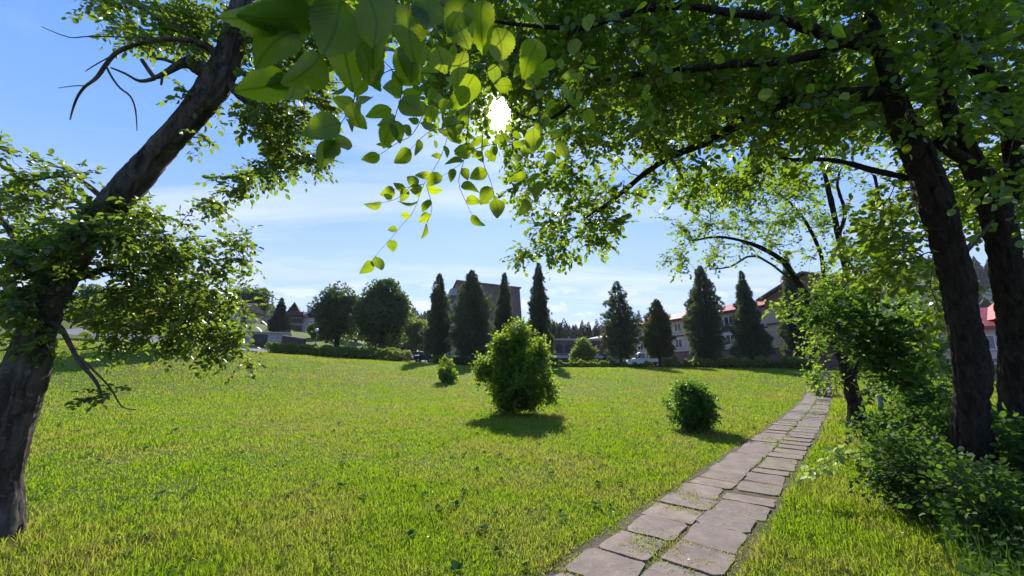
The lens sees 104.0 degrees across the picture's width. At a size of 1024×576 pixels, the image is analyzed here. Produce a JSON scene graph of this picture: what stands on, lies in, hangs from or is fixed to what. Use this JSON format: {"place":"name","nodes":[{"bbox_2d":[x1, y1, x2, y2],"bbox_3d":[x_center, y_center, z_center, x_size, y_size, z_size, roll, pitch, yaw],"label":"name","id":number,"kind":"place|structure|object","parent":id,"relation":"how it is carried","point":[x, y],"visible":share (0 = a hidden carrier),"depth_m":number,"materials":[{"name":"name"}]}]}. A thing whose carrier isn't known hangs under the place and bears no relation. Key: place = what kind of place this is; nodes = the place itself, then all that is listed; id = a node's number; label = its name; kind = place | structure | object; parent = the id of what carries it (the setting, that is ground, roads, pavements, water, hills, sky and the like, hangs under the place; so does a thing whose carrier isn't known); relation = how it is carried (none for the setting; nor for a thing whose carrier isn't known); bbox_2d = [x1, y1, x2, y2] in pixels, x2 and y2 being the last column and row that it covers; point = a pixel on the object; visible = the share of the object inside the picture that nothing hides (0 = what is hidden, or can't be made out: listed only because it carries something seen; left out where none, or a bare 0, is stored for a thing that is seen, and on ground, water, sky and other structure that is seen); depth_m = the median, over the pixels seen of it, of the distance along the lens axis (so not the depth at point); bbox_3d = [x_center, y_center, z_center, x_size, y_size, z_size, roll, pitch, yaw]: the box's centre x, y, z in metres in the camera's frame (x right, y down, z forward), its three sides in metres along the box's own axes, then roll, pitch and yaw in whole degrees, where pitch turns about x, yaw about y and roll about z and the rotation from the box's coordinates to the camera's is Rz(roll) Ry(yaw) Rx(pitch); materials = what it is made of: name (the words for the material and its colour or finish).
{"place":"outdoors","nodes":[
{"label":"outdoors","id":0,"kind":"place"},
{"bbox_2d":[0,318,1022,575],"bbox_3d":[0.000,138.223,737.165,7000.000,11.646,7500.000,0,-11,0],"label":"ground","id":1,"kind":"structure","parent":0,"point":[286,372],"depth_m":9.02,"materials":[{"name":"green plant"}]},
{"bbox_2d":[66,283,139,339],"bbox_3d":[-57.603,3.401,56.419,9.386,8.061,8.604,0,-11,0],"label":"broadleaf tree","id":2,"kind":"object","parent":1,"relation":"on","point":[84,294],"visible":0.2,"depth_m":54.49,"materials":[{"name":"green plant"}]},
{"bbox_2d":[131,282,236,349],"bbox_3d":[-30.341,2.505,37.319,7.977,7.082,6.608,11,-15,-43],"label":"broadleaf tree","id":3,"kind":"object","parent":1,"relation":"on","point":[230,317],"visible":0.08,"depth_m":37.12,"materials":[{"name":"green plant"}]},
{"bbox_2d":[231,303,264,323],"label":"house","id":4,"kind":"structure","parent":1,"relation":"on","point":[257,311],"depth_m":84.69,"materials":[{"name":"grey paint"}]},
{"bbox_2d":[220,286,278,316],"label":"broadleaf tree","id":5,"kind":"object","parent":1,"relation":"on","point":[246,294],"visible":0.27,"depth_m":91.82,"materials":[{"name":"green plant"}]},
{"bbox_2d":[0,0,506,542],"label":"leaning tree","id":6,"kind":"object","parent":1,"relation":"on","point":[50,268],"visible":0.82,"depth_m":4.16,"materials":[{"name":"green plant"}]},
{"bbox_2d":[245,331,292,345],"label":"garage","id":7,"kind":"structure","parent":1,"relation":"on","point":[260,338],"depth_m":61.76,"materials":[{"name":"grey paint"}]},
{"bbox_2d":[251,334,267,345],"bbox_3d":[-38.747,8.097,61.415,2.000,1.950,0.088,5,-12,-25],"label":"door","id":8,"kind":"structure","parent":7,"relation":"in","point":[260,339],"depth_m":61.44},
{"bbox_2d":[266,297,294,331],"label":"spruce","id":9,"kind":"object","parent":1,"relation":"on","point":[278,321],"visible":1,"depth_m":75.73,"materials":[{"name":"green plant"}]},
{"bbox_2d":[282,335,305,343],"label":"yard wall","id":10,"kind":"structure","parent":1,"relation":"on","point":[288,339],"depth_m":60.16,"materials":[{"name":"grey concrete"}]},
{"bbox_2d":[287,302,315,332],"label":"chalet","id":11,"kind":"object","parent":1,"relation":"on","point":[300,320],"visible":0.44,"depth_m":92.62,"materials":[{"name":"grey paint"}]},
{"bbox_2d":[305,323,317,338],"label":"broadleaf tree","id":12,"kind":"object","parent":1,"relation":"on","point":[311,326],"visible":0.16,"depth_m":76.44,"materials":[{"name":"green plant"}]},
{"bbox_2d":[306,281,358,346],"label":"broadleaf tree","id":13,"kind":"object","parent":1,"relation":"on","point":[332,310],"visible":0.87,"depth_m":60.31,"materials":[{"name":"green plant"}]},
{"bbox_2d":[264,341,406,361],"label":"clipped hedge","id":14,"kind":"object","parent":1,"relation":"on","point":[355,352],"visible":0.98,"depth_m":46.45,"materials":[{"name":"green plant"}]},
{"bbox_2d":[345,331,366,341],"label":"broadleaf tree","id":15,"kind":"object","parent":1,"relation":"on","point":[360,338],"visible":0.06,"depth_m":83.26,"materials":[{"name":"green plant"}]},
{"bbox_2d":[344,277,415,349],"bbox_3d":[-19.153,4.194,57.914,10.242,12.318,9.464,0,-11,0],"label":"broadleaf tree","id":16,"kind":"object","parent":1,"relation":"on","point":[383,307],"visible":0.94,"depth_m":56.75,"materials":[{"name":"green plant"}]},
{"bbox_2d":[402,349,412,361],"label":"flowering shrub","id":17,"kind":"object","parent":1,"relation":"on","point":[409,356],"visible":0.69,"depth_m":45.20,"materials":[{"name":"green plant"}]},
{"bbox_2d":[397,346,425,360],"bbox_3d":[-14.712,9.963,60.012,4.700,2.250,2.500,-1,-11,4],"label":"garden shelter","id":18,"kind":"object","parent":1,"relation":"on","point":[411,348],"visible":0.29,"depth_m":59.01,"materials":[{"name":"brown wood"}]},
{"bbox_2d":[399,316,427,351],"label":"broadleaf tree","id":19,"kind":"object","parent":1,"relation":"on","point":[411,331],"visible":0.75,"depth_m":77.71,"materials":[{"name":"green plant"}]},
{"bbox_2d":[417,272,454,355],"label":"columnar conifer","id":20,"kind":"object","parent":1,"relation":"on","point":[437,329],"visible":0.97,"depth_m":49.44,"materials":[{"name":"green plant"}]},
{"bbox_2d":[436,354,457,383],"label":"lawn bush","id":21,"kind":"object","parent":1,"relation":"on","point":[446,373],"visible":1,"depth_m":26.47,"materials":[{"name":"green plant"}]},
{"bbox_2d":[431,353,477,365],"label":"clipped hedge","id":22,"kind":"object","parent":1,"relation":"on","point":[458,360],"visible":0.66,"depth_m":47.70,"materials":[{"name":"green plant"}]},
{"bbox_2d":[443,269,497,357],"bbox_3d":[-5.106,3.580,49.252,6.682,12.128,6.699,0,-11,0],"label":"columnar conifer","id":23,"kind":"object","parent":1,"relation":"on","point":[469,335],"visible":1,"depth_m":48.06,"materials":[{"name":"green plant"}]},
{"bbox_2d":[444,280,521,362],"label":"apartment block","id":24,"kind":"structure","parent":1,"relation":"on","point":[489,288],"depth_m":71.55,"materials":[{"name":"grey paint"}]},
{"bbox_2d":[38,394,956,575],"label":"weeds","id":25,"kind":"object","parent":1,"relation":"on","point":[456,565],"visible":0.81,"depth_m":4.77,"materials":[{"name":"green plant"}]},
{"bbox_2d":[485,272,514,355],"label":"columnar conifer","id":26,"kind":"object","parent":1,"relation":"on","point":[503,313],"visible":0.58,"depth_m":53.93,"materials":[{"name":"green plant"}]},
{"bbox_2d":[468,316,565,416],"bbox_3d":[0.196,2.731,13.519,2.947,3.624,2.673,-7,-13,31],"label":"lawn bush","id":27,"kind":"object","parent":1,"relation":"on","point":[515,373],"visible":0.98,"depth_m":13.15,"materials":[{"name":"green plant"}]},
{"bbox_2d":[153,418,903,569],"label":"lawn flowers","id":28,"kind":"object","parent":1,"relation":"on","point":[612,511],"visible":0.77,"depth_m":4.22,"materials":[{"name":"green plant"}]},
{"bbox_2d":[526,262,555,355],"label":"columnar conifer","id":29,"kind":"object","parent":1,"relation":"on","point":[539,313],"visible":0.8,"depth_m":49.85,"materials":[{"name":"green plant"}]},
{"bbox_2d":[549,319,559,337],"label":"distant conifer","id":30,"kind":"object","parent":1,"relation":"on","point":[553,330],"visible":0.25,"depth_m":97.44,"materials":[{"name":"green plant"}]},
{"bbox_2d":[556,323,562,337],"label":"distant conifer","id":31,"kind":"object","parent":1,"relation":"on","point":[559,330],"visible":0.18,"depth_m":99.58,"materials":[{"name":"green plant"}]},
{"bbox_2d":[559,318,574,337],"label":"distant conifer","id":32,"kind":"object","parent":1,"relation":"on","point":[564,331],"visible":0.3,"depth_m":104.46,"materials":[{"name":"green plant"}]},
{"bbox_2d":[571,326,576,335],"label":"distant conifer","id":33,"kind":"object","parent":1,"relation":"on","point":[573,331],"visible":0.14,"depth_m":109.66,"materials":[{"name":"green plant"}]},
{"bbox_2d":[546,338,602,366],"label":"building","id":34,"kind":"structure","parent":1,"relation":"on","point":[562,347],"depth_m":75.27,"materials":[{"name":"grey paint"}]},
{"bbox_2d":[556,344,562,353],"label":"window","id":35,"kind":"structure","parent":34,"relation":"in","point":[559,347],"depth_m":75.27,"materials":[{"name":"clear glass"}]},
{"bbox_2d":[565,344,571,353],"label":"window","id":36,"kind":"structure","parent":34,"relation":"in","point":[568,347],"depth_m":75.34,"materials":[{"name":"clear glass"}]},
{"bbox_2d":[573,330,582,338],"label":"distant conifer","id":37,"kind":"object","parent":1,"relation":"on","point":[579,334],"visible":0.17,"depth_m":95.43,"materials":[{"name":"green plant"}]},
{"bbox_2d":[549,359,613,367],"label":"clipped hedge","id":38,"kind":"object","parent":1,"relation":"on","point":[582,363],"visible":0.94,"depth_m":45.69,"materials":[{"name":"green plant"}]},
{"bbox_2d":[579,320,585,336],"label":"distant conifer","id":39,"kind":"object","parent":1,"relation":"on","point":[582,328],"visible":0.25,"depth_m":119.56,"materials":[{"name":"green plant"}]},
{"bbox_2d":[568,337,598,364],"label":"round bush","id":40,"kind":"object","parent":1,"relation":"on","point":[583,351],"visible":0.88,"depth_m":51.78,"materials":[{"name":"green plant"}]},
{"bbox_2d":[584,322,594,338],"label":"distant conifer","id":41,"kind":"object","parent":1,"relation":"on","point":[588,333],"visible":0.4,"depth_m":117.52,"materials":[{"name":"green plant"}]},
{"bbox_2d":[593,319,600,336],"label":"distant conifer","id":42,"kind":"object","parent":1,"relation":"on","point":[596,329],"visible":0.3,"depth_m":115.61,"materials":[{"name":"green plant"}]},
{"bbox_2d":[588,335,633,365],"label":"connecting wing","id":43,"kind":"structure","parent":1,"relation":"on","point":[607,356],"depth_m":78.68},
{"bbox_2d":[597,281,643,362],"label":"columnar conifer","id":44,"kind":"object","parent":1,"relation":"on","point":[620,325],"visible":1,"depth_m":48.22,"materials":[{"name":"green plant"}]},
{"bbox_2d":[218,0,1023,492],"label":"elm tree","id":45,"kind":"object","parent":1,"relation":"on","point":[576,56],"visible":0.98,"depth_m":4.16,"materials":[{"name":"green plant"}]},
{"bbox_2d":[613,360,653,366],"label":"clipped hedge","id":46,"kind":"object","parent":1,"relation":"on","point":[635,364],"visible":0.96,"depth_m":44.73,"materials":[{"name":"green plant"}]},
{"bbox_2d":[639,299,676,366],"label":"columnar conifer","id":47,"kind":"object","parent":1,"relation":"on","point":[656,338],"visible":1,"depth_m":46.03,"materials":[{"name":"green plant"}]},
{"bbox_2d":[659,375,730,431],"bbox_3d":[4.615,2.986,10.146,1.448,1.541,1.427,3,-11,-17],"label":"lawn bush","id":48,"kind":"object","parent":1,"relation":"on","point":[691,410],"visible":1,"depth_m":9.84,"materials":[{"name":"green plant"}]},
{"bbox_2d":[680,265,729,364],"bbox_3d":[21.781,3.056,44.954,5.203,11.866,4.920,11,-15,-44],"label":"columnar conifer","id":49,"kind":"object","parent":1,"relation":"on","point":[703,324],"visible":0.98,"depth_m":44.28,"materials":[{"name":"green plant"}]},
{"bbox_2d":[661,355,783,368],"bbox_3d":[21.588,7.766,41.961,11.700,1.534,1.870,-10,-15,41],"label":"shrub border","id":50,"kind":"object","parent":1,"relation":"on","point":[731,361],"visible":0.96,"depth_m":41.09,"materials":[{"name":"green plant"}]},
{"bbox_2d":[727,270,775,360],"bbox_3d":[24.792,3.170,42.070,4.192,10.547,4.325,0,-11,0],"label":"columnar conifer","id":51,"kind":"object","parent":1,"relation":"on","point":[752,339],"visible":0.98,"depth_m":41.40,"materials":[{"name":"green plant"}]},
{"bbox_2d":[635,271,943,367],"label":"pink building","id":52,"kind":"structure","parent":1,"relation":"on","point":[770,321],"depth_m":45.63,"materials":[{"name":"white paint"}]},
{"bbox_2d":[638,342,642,350],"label":"window","id":53,"kind":"structure","parent":52,"relation":"in","point":[640,347],"depth_m":69.14,"materials":[{"name":"white paint"}]},
{"bbox_2d":[674,323,680,332],"bbox_3d":[25.095,6.040,60.639,0.200,1.340,1.660,3,-11,-17],"label":"window","id":54,"kind":"structure","parent":52,"relation":"in","point":[677,326],"depth_m":60.66,"materials":[{"name":"white paint"}]},
{"bbox_2d":[675,339,682,348],"bbox_3d":[25.095,8.372,60.188,0.200,1.390,1.660,3,-11,-17],"label":"window","id":55,"kind":"structure","parent":52,"relation":"in","point":[678,343],"depth_m":60.21,"materials":[{"name":"white paint"}]},
{"bbox_2d":[724,316,733,325],"bbox_3d":[28.023,4.260,51.670,0.110,1.250,1.500,3,-11,-17],"label":"window","id":56,"kind":"structure","parent":52,"relation":"in","point":[726,318],"depth_m":51.87,"materials":[{"name":"white paint"}]},
{"bbox_2d":[725,334,732,345],"bbox_3d":[27.980,6.634,51.198,0.200,1.390,1.660,3,-11,-17],"label":"window","id":57,"kind":"structure","parent":52,"relation":"in","point":[729,337],"depth_m":51.39,"materials":[{"name":"white paint"}]},
{"bbox_2d":[649,153,930,428],"bbox_3d":[7.043,-0.024,9.768,7.903,7.619,2.155,2,-11,-9],"label":"path side tree","id":58,"kind":"object","parent":1,"relation":"on","point":[853,400],"visible":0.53,"depth_m":9.74,"materials":[{"name":"green plant"}]},
{"bbox_2d":[775,256,817,356],"bbox_3d":[28.256,2.180,40.362,3.725,11.851,3.454,0,-11,0],"label":"columnar conifer","id":59,"kind":"object","parent":1,"relation":"on","point":[788,345],"visible":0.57,"depth_m":39.69,"materials":[{"name":"green plant"}]},
{"bbox_2d":[780,356,825,369],"bbox_3d":[26.665,6.949,36.756,1.759,1.380,3.313,5,-12,-24],"label":"shrub border","id":60,"kind":"object","parent":1,"relation":"on","point":[794,362],"visible":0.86,"depth_m":36.80,"materials":[{"name":"green plant"}]},
{"bbox_2d":[798,364,833,396],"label":"understory shrub","id":61,"kind":"object","parent":1,"relation":"on","point":[814,376],"visible":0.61,"depth_m":20.42,"materials":[{"name":"green plant"}]},
{"bbox_2d":[797,443,881,486],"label":"pale shoot","id":62,"kind":"object","parent":1,"relation":"on","point":[814,474],"visible":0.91,"depth_m":4.74,"materials":[{"name":"green plant"}]},
{"bbox_2d":[785,279,952,462],"bbox_3d":[6.282,1.430,7.036,2.232,3.342,1.762,-8,-14,36],"label":"understory shrub","id":63,"kind":"object","parent":1,"relation":"on","point":[877,350],"visible":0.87,"depth_m":6.83,"materials":[{"name":"green plant"}]},
{"bbox_2d":[876,395,884,425],"bbox_3d":[7.644,2.712,8.239,0.104,1.000,0.104,0,-11,0],"label":"fence post","id":64,"kind":"object","parent":1,"relation":"on","point":[879,401],"visible":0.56,"depth_m":8.28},
{"bbox_2d":[868,314,937,405],"bbox_3d":[14.034,2.687,14.182,2.378,3.619,1.871,0,-11,0],"label":"understory shrub","id":65,"kind":"object","parent":1,"relation":"on","point":[876,392],"depth_m":14.36,"materials":[{"name":"green plant"}]},
{"bbox_2d":[830,419,982,526],"bbox_3d":[4.312,2.037,4.370,1.264,1.138,1.222,0,-11,0],"label":"understory shrub","id":66,"kind":"object","parent":1,"relation":"on","point":[892,467],"visible":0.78,"depth_m":4.29,"materials":[{"name":"green plant"}]},
{"bbox_2d":[870,288,952,413],"bbox_3d":[11.504,1.985,11.435,2.200,3.931,1.902,0,-11,0],"label":"understory shrub","id":67,"kind":"object","parent":1,"relation":"on","point":[928,382],"visible":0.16,"depth_m":11.29,"materials":[{"name":"green plant"}]},
{"bbox_2d":[887,383,952,439],"bbox_3d":[8.138,2.542,7.800,1.504,1.612,1.327,0,-11,0],"label":"understory shrub","id":68,"kind":"object","parent":1,"relation":"on","point":[913,418],"visible":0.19,"depth_m":7.81,"materials":[{"name":"green plant"}]},
{"bbox_2d":[878,414,1023,575],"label":"weed bed","id":69,"kind":"object","parent":1,"relation":"on","point":[994,558],"visible":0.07,"depth_m":3.08,"materials":[{"name":"green plant"}]},
{"bbox_2d":[908,384,997,450],"bbox_3d":[7.580,2.253,6.584,2.128,1.549,1.601,5,-12,-25],"label":"understory shrub","id":70,"kind":"object","parent":1,"relation":"on","point":[942,427],"visible":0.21,"depth_m":6.88,"materials":[{"name":"green plant"}]},
{"bbox_2d":[897,443,1023,563],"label":"understory shrub","id":71,"kind":"object","parent":1,"relation":"on","point":[989,504],"visible":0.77,"depth_m":3.34,"materials":[{"name":"green plant"}]},
{"bbox_2d":[939,303,996,365],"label":"red roof house","id":72,"kind":"structure","parent":1,"relation":"on","point":[987,314],"depth_m":39.06,"materials":[{"name":"white paint"}]},
{"bbox_2d":[986,335,996,350],"bbox_3d":[46.089,5.332,38.934,1.560,1.490,0.200,-5,-12,24],"label":"window","id":73,"kind":"structure","parent":72,"relation":"in","point":[992,343],"depth_m":38.77,"materials":[{"name":"white paint"}]},
{"bbox_2d":[978,402,1023,491],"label":"understory shrub","id":74,"kind":"object","parent":1,"relation":"on","point":[1008,431],"visible":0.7,"depth_m":4.20,"materials":[{"name":"green plant"}]},
{"bbox_2d":[0,0,1023,328],"label":"sky","id":75,"kind":"structure","parent":0,"point":[319,237],"materials":[{"name":"blue"}]},
{"bbox_2d":[66,328,996,375],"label":"road","id":76,"kind":"structure","parent":0,"point":[76,331],"depth_m":59.69,"materials":[{"name":"grey asphalt"}]},
{"bbox_2d":[626,352,663,366],"bbox_3d":[18.254,9.840,54.962,4.950,2.096,1.900,-1,-11,4],"label":"pickup truck","id":77,"kind":"object","parent":76,"relation":"on","point":[642,358],"visible":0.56,"depth_m":54.14,"materials":[{"name":"white metal"}]},
{"bbox_2d":[363,272,992,349],"bbox_3d":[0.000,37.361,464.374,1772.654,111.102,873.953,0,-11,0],"label":"hills","id":78,"kind":"structure","parent":0,"point":[987,295],"depth_m":258.83,"materials":[{"name":"plant"}]},
{"bbox_2d":[10,255,993,350],"bbox_3d":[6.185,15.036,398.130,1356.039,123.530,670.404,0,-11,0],"label":"forest","id":79,"kind":"object","parent":78,"relation":"on","point":[983,279],"visible":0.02,"depth_m":316.69,"materials":[{"name":"green plant"}]},
{"bbox_2d":[534,371,832,575],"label":"path","id":80,"kind":"structure","parent":0,"point":[728,534],"depth_m":4.29,"materials":[{"name":"grey stone"}]},
{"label":"driveway","id":81,"kind":"structure","parent":0,"visible":0},
{"bbox_2d":[407,352,431,362],"bbox_3d":[-12.310,9.091,52.629,1.744,1.445,4.296,-4,-12,22],"label":"parked car","id":82,"kind":"object","parent":81,"relation":"on","point":[418,356],"visible":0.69,"depth_m":51.99,"materials":[{"name":"black metal"}]}
]}

